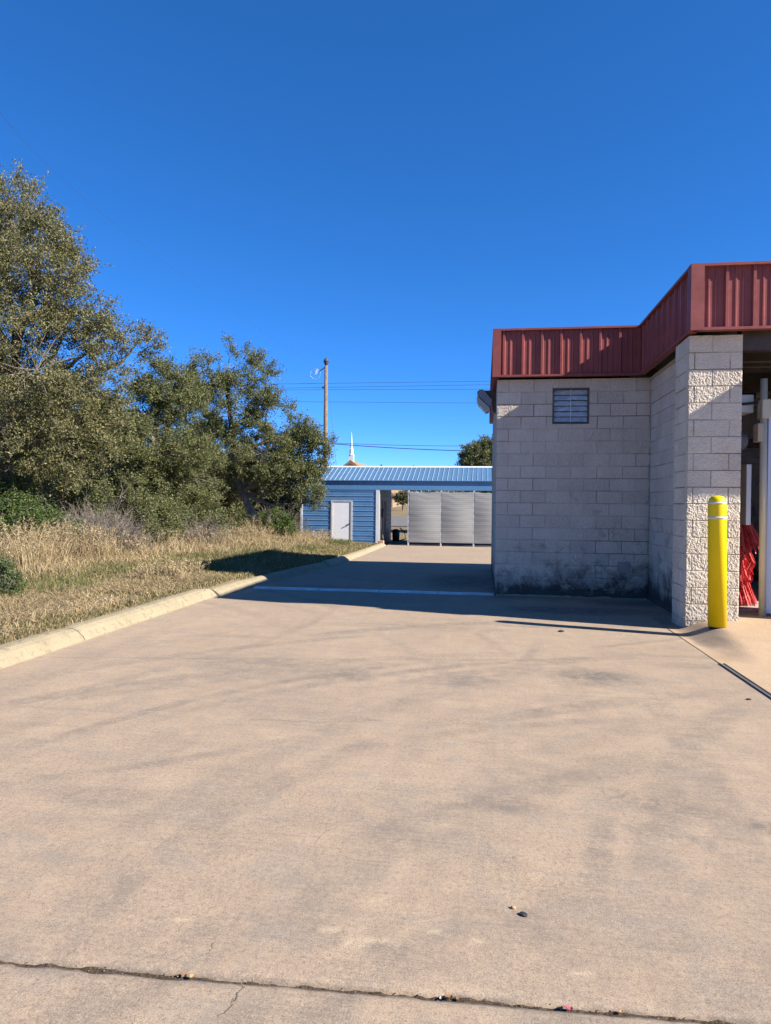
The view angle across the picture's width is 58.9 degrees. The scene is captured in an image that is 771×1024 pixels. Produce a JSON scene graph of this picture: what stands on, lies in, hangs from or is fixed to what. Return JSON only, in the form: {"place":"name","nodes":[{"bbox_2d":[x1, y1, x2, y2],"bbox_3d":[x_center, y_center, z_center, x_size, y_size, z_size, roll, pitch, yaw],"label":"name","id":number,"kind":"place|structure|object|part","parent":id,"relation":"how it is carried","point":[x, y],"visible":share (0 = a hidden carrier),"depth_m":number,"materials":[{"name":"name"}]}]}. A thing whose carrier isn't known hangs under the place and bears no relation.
{"place":"outdoors","nodes":[
{"label":"outdoors","id":0,"kind":"place"},
{"bbox_2d":[0,515,134,571],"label":"seeding grass","id":1,"kind":"structure","parent":0,"point":[33,541],"depth_m":13.06,"materials":[{"name":"beige plant"}]},
{"bbox_2d":[0,563,227,637],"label":"matted dry grass","id":2,"kind":"structure","parent":0,"point":[76,603],"depth_m":9.22,"materials":[{"name":"beige plant"}]},
{"bbox_2d":[0,529,332,585],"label":"tall dry grass","id":3,"kind":"structure","parent":0,"point":[204,548],"depth_m":15.65,"materials":[{"name":"beige plant"}]},
{"bbox_2d":[123,517,474,526],"bbox_3d":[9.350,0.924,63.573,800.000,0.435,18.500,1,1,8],"label":"road","id":4,"kind":"structure","parent":0,"point":[399,521],"depth_m":63.17,"materials":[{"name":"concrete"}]},
{"bbox_2d":[0,505,666,644],"bbox_3d":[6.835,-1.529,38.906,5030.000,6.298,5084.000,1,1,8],"label":"ground","id":5,"kind":"structure","parent":0,"point":[397,512],"depth_m":12.19,"materials":[{"name":"plant"}]},
{"bbox_2d":[0,548,32,595],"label":"green bush","id":6,"kind":"object","parent":5,"relation":"on","point":[9,578],"visible":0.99,"depth_m":9.50,"materials":[{"name":"green plant"}]},
{"bbox_2d":[0,628,84,668],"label":"kerb","id":7,"kind":"structure","parent":5,"relation":"on","point":[25,649],"depth_m":6.63,"materials":[{"name":"concrete"}]},
{"bbox_2d":[0,473,85,550],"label":"green bush","id":8,"kind":"object","parent":5,"relation":"on","point":[14,508],"visible":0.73,"depth_m":14.54,"materials":[{"name":"green plant"}]},
{"bbox_2d":[13,457,114,525],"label":"oak tree","id":9,"kind":"object","parent":5,"relation":"on","point":[62,498],"visible":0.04,"depth_m":44.03,"materials":[{"name":"green plant"}]},
{"bbox_2d":[0,366,149,533],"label":"oak tree","id":10,"kind":"object","parent":5,"relation":"on","point":[50,490],"visible":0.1,"depth_m":26.41,"materials":[{"name":"green plant"}]},
{"bbox_2d":[0,158,170,501],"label":"oak tree","id":11,"kind":"object","parent":5,"relation":"on","point":[55,415],"visible":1,"depth_m":14.86,"materials":[{"name":"green plant"}]},
{"bbox_2d":[19,495,179,552],"bbox_3d":[-6.873,0.486,16.191,3.520,2.027,3.618,1,1,31],"label":"dead brush","id":12,"kind":"object","parent":5,"relation":"on","point":[106,522],"visible":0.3,"depth_m":16.09,"materials":[{"name":"plant"}]},
{"bbox_2d":[65,589,217,640],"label":"kerb","id":13,"kind":"structure","parent":5,"relation":"on","point":[100,625],"depth_m":8.56,"materials":[{"name":"concrete"}]},
{"bbox_2d":[85,466,198,545],"bbox_3d":[-6.788,0.003,18.979,2.658,2.527,3.726,1,1,8],"label":"green bush","id":14,"kind":"object","parent":5,"relation":"on","point":[162,508],"visible":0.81,"depth_m":18.49,"materials":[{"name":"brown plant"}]},
{"bbox_2d":[60,354,235,523],"bbox_3d":[-7.857,-2.087,22.582,5.786,6.699,4.479,0,1,-15],"label":"oak tree","id":15,"kind":"object","parent":5,"relation":"on","point":[158,460],"visible":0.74,"depth_m":22.30,"materials":[{"name":"green plant"}]},
{"bbox_2d":[127,558,211,579],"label":"seeding grass","id":16,"kind":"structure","parent":5,"relation":"on","point":[168,566],"depth_m":11.92,"materials":[{"name":"beige plant"}]},
{"bbox_2d":[59,523,309,556],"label":"seeding grass","id":17,"kind":"structure","parent":5,"relation":"on","point":[200,540],"depth_m":18.77,"materials":[{"name":"beige plant"}]},
{"bbox_2d":[14,538,357,594],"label":"green weeds","id":18,"kind":"object","parent":5,"relation":"on","point":[216,564],"visible":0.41,"depth_m":13.41,"materials":[{"name":"plant"}]},
{"bbox_2d":[152,510,234,544],"bbox_3d":[-6.126,0.653,21.290,3.075,1.716,3.070,1,1,8],"label":"dead brush","id":19,"kind":"object","parent":5,"relation":"on","point":[195,529],"visible":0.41,"depth_m":20.91,"materials":[{"name":"beige plant"}]},
{"bbox_2d":[161,491,248,537],"bbox_3d":[-6.552,0.232,23.790,2.070,2.079,4.458,1,1,21],"label":"green bush","id":20,"kind":"object","parent":5,"relation":"on","point":[214,508],"visible":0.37,"depth_m":24.03,"materials":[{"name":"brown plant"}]},
{"bbox_2d":[123,416,300,529],"bbox_3d":[-8.694,-1.512,34.809,10.209,7.005,5.771,1,1,8],"label":"oak tree","id":21,"kind":"object","parent":5,"relation":"on","point":[255,504],"visible":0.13,"depth_m":34.32,"materials":[{"name":"green plant"}]},
{"bbox_2d":[235,516,280,538],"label":"seeding grass","id":22,"kind":"structure","parent":5,"relation":"on","point":[245,528],"depth_m":25.75,"materials":[{"name":"beige plant"}]},
{"bbox_2d":[181,331,340,525],"bbox_3d":[-5.350,-3.003,28.006,7.034,8.635,4.205,1,1,8],"label":"oak tree","id":23,"kind":"object","parent":5,"relation":"on","point":[283,452],"visible":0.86,"depth_m":27.61,"materials":[{"name":"green plant"}]},
{"bbox_2d":[39,465,489,498],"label":"wood","id":24,"kind":"object","parent":5,"relation":"on","point":[425,491],"depth_m":220.71,"materials":[{"name":"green plant"}]},
{"bbox_2d":[210,562,328,597],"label":"kerb","id":25,"kind":"structure","parent":5,"relation":"on","point":[230,588],"depth_m":12.88,"materials":[{"name":"concrete"}]},
{"bbox_2d":[247,506,298,537],"bbox_3d":[-4.418,0.557,26.993,2.102,1.772,1.821,0,1,-10],"label":"green bush","id":26,"kind":"object","parent":5,"relation":"on","point":[284,521],"visible":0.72,"depth_m":26.66,"materials":[{"name":"green plant"}]},
{"bbox_2d":[243,503,314,532],"bbox_3d":[-5.114,0.659,31.163,3.901,2.666,3.727,1,1,8],"label":"dead brush","id":27,"kind":"object","parent":5,"relation":"on","point":[297,525],"visible":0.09,"depth_m":31.05,"materials":[{"name":"plant"}]},
{"bbox_2d":[257,452,301,522],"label":"oak tree","id":28,"kind":"object","parent":5,"relation":"on","point":[299,515],"visible":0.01,"depth_m":56.30,"materials":[{"name":"green plant"}]},
{"bbox_2d":[298,527,336,538],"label":"seeding grass","id":29,"kind":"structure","parent":5,"relation":"on","point":[322,531],"depth_m":30.50,"materials":[{"name":"beige plant"}]},
{"bbox_2d":[310,357,328,460],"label":"utility pole","id":30,"kind":"object","parent":5,"relation":"on","point":[325,368],"visible":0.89,"depth_m":46.83,"materials":[{"name":"brown wood"}]},
{"bbox_2d":[2,115,296,353],"bbox_3d":[-7.625,-9.393,30.393,2.730,2.155,33.344,1,1,5],"label":"power line","id":31,"kind":"object","parent":30,"relation":"attached to","point":[140,243],"visible":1,"depth_m":25.81,"materials":[{"name":"black metal"}]},
{"bbox_2d":[190,384,489,389],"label":"power line","id":32,"kind":"object","parent":30,"relation":"attached to","point":[377,386],"visible":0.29,"depth_m":48.16,"materials":[{"name":"black metal"}]},
{"bbox_2d":[252,401,437,402],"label":"power line","id":33,"kind":"object","parent":30,"relation":"attached to","point":[391,402],"visible":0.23,"depth_m":50.09,"materials":[{"name":"black metal"}]},
{"bbox_2d":[329,442,431,445],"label":"power line","id":34,"kind":"object","parent":30,"relation":"attached to","point":[382,444],"visible":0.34,"depth_m":47.90,"materials":[{"name":"black metal"}]},
{"bbox_2d":[328,389,434,389],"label":"power line","id":35,"kind":"object","parent":30,"relation":"attached to","point":[381,389],"visible":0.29,"depth_m":49.12,"materials":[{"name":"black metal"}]},
{"bbox_2d":[300,381,478,383],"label":"power line","id":36,"kind":"object","parent":30,"relation":"attached to","point":[391,382],"visible":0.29,"depth_m":47.35,"materials":[{"name":"black metal"}]},
{"bbox_2d":[331,443,472,450],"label":"power line","id":37,"kind":"object","parent":30,"relation":"attached to","point":[400,448],"visible":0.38,"depth_m":46.88,"materials":[{"name":"black metal"}]},
{"bbox_2d":[321,553,356,566],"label":"kerb","id":38,"kind":"structure","parent":5,"relation":"on","point":[339,560],"depth_m":18.91,"materials":[{"name":"concrete"}]},
{"bbox_2d":[352,543,385,557],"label":"kerb","id":39,"kind":"structure","parent":5,"relation":"on","point":[362,552],"depth_m":25.00,"materials":[{"name":"concrete"}]},
{"bbox_2d":[343,432,406,506],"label":"church","id":40,"kind":"structure","parent":5,"relation":"on","point":[351,462],"depth_m":120.44,"materials":[{"name":"brick"}]},
{"bbox_2d":[300,466,491,546],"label":"blue shed","id":41,"kind":"structure","parent":5,"relation":"on","point":[358,501],"depth_m":31.95,"materials":[{"name":"blue metal"}]},
{"bbox_2d":[331,500,352,540],"bbox_3d":[-2.060,0.481,31.967,1.020,2.045,0.113,1,1,8],"label":"door","id":42,"kind":"structure","parent":41,"relation":"in","point":[341,512],"depth_m":31.98,"materials":[{"name":"paint"}]},
{"bbox_2d":[382,500,386,542],"bbox_3d":[-0.043,0.473,33.031,0.032,2.060,1.070,1,1,8],"label":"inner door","id":43,"kind":"structure","parent":41,"relation":"in","point":[384,503],"depth_m":32.95,"materials":[{"name":"grey metal"}]},
{"bbox_2d":[392,528,405,540],"bbox_3d":[0.667,1.153,34.990,0.710,0.714,0.377,1,1,37],"label":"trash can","id":44,"kind":"object","parent":41,"relation":"in","point":[395,534],"visible":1,"depth_m":34.93,"materials":[{"name":"black plastic"}]},
{"bbox_2d":[409,491,439,542],"bbox_3d":[1.796,0.230,31.359,1.420,2.341,0.076,1,1,8],"label":"curtain","id":45,"kind":"object","parent":41,"relation":"hanging from","point":[424,517],"visible":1,"depth_m":31.34,"materials":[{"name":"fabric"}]},
{"bbox_2d":[442,492,472,542],"bbox_3d":[3.276,0.248,31.145,1.410,2.340,0.078,1,1,8],"label":"curtain","id":46,"kind":"object","parent":41,"relation":"hanging from","point":[457,517],"visible":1,"depth_m":31.13,"materials":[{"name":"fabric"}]},
{"bbox_2d":[474,492,491,543],"bbox_3d":[4.755,0.267,30.932,1.420,2.338,0.077,1,1,8],"label":"curtain","id":47,"kind":"object","parent":41,"relation":"hanging from","point":[483,517],"visible":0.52,"depth_m":30.98,"materials":[{"name":"metal"}]},
{"bbox_2d":[392,490,407,510],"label":"oak tree","id":48,"kind":"object","parent":5,"relation":"on","point":[400,497],"visible":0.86,"depth_m":99.36,"materials":[{"name":"green plant"}]},
{"bbox_2d":[455,434,492,492],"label":"oak tree","id":49,"kind":"object","parent":5,"relation":"on","point":[480,454],"visible":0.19,"depth_m":43.49,"materials":[{"name":"green plant"}]},
{"bbox_2d":[489,261,770,627],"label":"car wash building","id":50,"kind":"structure","parent":5,"relation":"on","point":[617,451],"depth_m":11.02,"materials":[{"name":"brick"}]},
{"bbox_2d":[477,390,495,413],"bbox_3d":[1.852,-2.014,12.542,0.348,0.412,0.360,1,1,8],"label":"wall light","id":51,"kind":"object","parent":50,"relation":"attached to","point":[486,399],"visible":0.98,"depth_m":12.41,"materials":[{"name":"grey metal"}]},
{"bbox_3d":[3.043,-1.736,11.251,0.582,0.604,0.202,1,1,8],"label":"louvre window","id":52,"kind":"part","parent":50,"relation":"part of","materials":[{"name":"metal"}]},
{"bbox_2d":[740,464,751,524],"bbox_3d":[4.447,-0.411,8.992,0.512,1.142,0.515,1,1,8],"label":"control cabinet","id":53,"kind":"object","parent":50,"relation":"attached to","point":[745,500],"visible":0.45,"depth_m":8.74,"materials":[{"name":"grey metal"}]},
{"bbox_3d":[4.636,-0.221,8.719,0.056,0.772,0.025,1,1,8],"label":"cabinet door","id":54,"kind":"part","parent":53,"relation":"part of","materials":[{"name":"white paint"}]},
{"bbox_2d":[738,523,758,606],"bbox_3d":[4.939,0.401,9.846,0.817,2.133,0.764,1,1,8],"label":"spinning brush","id":55,"kind":"object","parent":50,"relation":"hanging from","point":[749,538],"visible":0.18,"depth_m":9.62,"materials":[{"name":"fabric"}]},
{"bbox_2d":[741,384,759,463],"bbox_3d":[5.509,-1.321,9.735,2.300,1.284,0.526,1,1,8],"label":"spray manifold","id":56,"kind":"object","parent":50,"relation":"hanging from","point":[744,440],"visible":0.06,"depth_m":9.63,"materials":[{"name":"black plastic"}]},
{"bbox_2d":[0,963,701,1023],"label":"driveway","id":57,"kind":"structure","parent":0,"point":[42,995],"depth_m":2.02,"materials":[{"name":"concrete"}]},
{"bbox_2d":[218,980,244,1017],"bbox_3d":[-0.456,1.458,2.044,0.037,0.001,0.163,1,1,8],"label":"driveway crack","id":58,"kind":"object","parent":57,"relation":"on","point":[233,998],"visible":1,"depth_m":2.05,"materials":[{"name":"grey concrete"}]},
{"bbox_2d":[0,544,770,1023],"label":"driveway","id":59,"kind":"structure","parent":0,"point":[588,790],"depth_m":3.45,"materials":[{"name":"concrete"}]},
{"bbox_2d":[0,960,733,1023],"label":"joint filler","id":60,"kind":"object","parent":59,"relation":"in","point":[94,970],"visible":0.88,"depth_m":2.10,"materials":[{"name":"rubber"}]},
{"bbox_2d":[18,961,716,1022],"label":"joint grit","id":61,"kind":"object","parent":60,"relation":"on","point":[396,992],"visible":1,"depth_m":2.08,"materials":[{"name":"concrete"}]},
{"bbox_2d":[253,586,493,595],"bbox_3d":[-0.238,1.344,11.692,4.130,0.031,0.260,1,1,8],"label":"trench drain","id":62,"kind":"object","parent":59,"relation":"on","point":[379,591],"visible":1,"depth_m":11.61,"materials":[{"name":"metal"}]},
{"bbox_2d":[519,911,526,916],"bbox_3d":[0.502,1.462,2.482,0.031,0.011,0.024,1,1,23],"label":"stone","id":63,"kind":"object","parent":59,"relation":"on","point":[522,913],"visible":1,"depth_m":2.48,"materials":[{"name":"grey stone"}]},
{"bbox_2d":[668,629,719,662],"bbox_3d":[3.165,1.477,6.298,0.016,0.054,4.150,1,1,8],"label":"apron joint","id":64,"kind":"object","parent":59,"relation":"on","point":[696,647],"visible":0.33,"depth_m":7.21,"materials":[{"name":"grey concrete"}]},
{"bbox_2d":[719,663,770,698],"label":"slot drain","id":65,"kind":"object","parent":59,"relation":"in","point":[748,681],"visible":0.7,"depth_m":5.88,"materials":[{"name":"metal"}]},
{"bbox_2d":[0,0,770,491],"label":"sky","id":66,"kind":"structure","parent":0,"point":[378,189],"materials":[{"name":"blue"}]},
{"bbox_2d":[624,599,671,617],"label":"driveway","id":67,"kind":"structure","parent":0,"point":[650,608],"depth_m":10.06,"materials":[{"name":"concrete"}]},
{"bbox_2d":[652,610,770,692],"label":"apron","id":68,"kind":"object","parent":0,"point":[742,645],"visible":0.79,"depth_m":7.29,"materials":[{"name":"concrete"}]},
{"bbox_2d":[707,496,726,628],"bbox_3d":[3.805,0.575,7.830,0.221,1.527,0.204,1,1,8],"label":"bollard","id":69,"kind":"object","parent":68,"relation":"on","point":[717,561],"visible":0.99,"depth_m":7.75,"materials":[{"name":"yellow plastic"}]},
{"bbox_2d":[742,378,770,616],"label":"wash frame","id":70,"kind":"object","parent":68,"relation":"on","point":[761,441],"visible":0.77,"depth_m":8.59,"materials":[{"name":"beige metal"}]}
]}

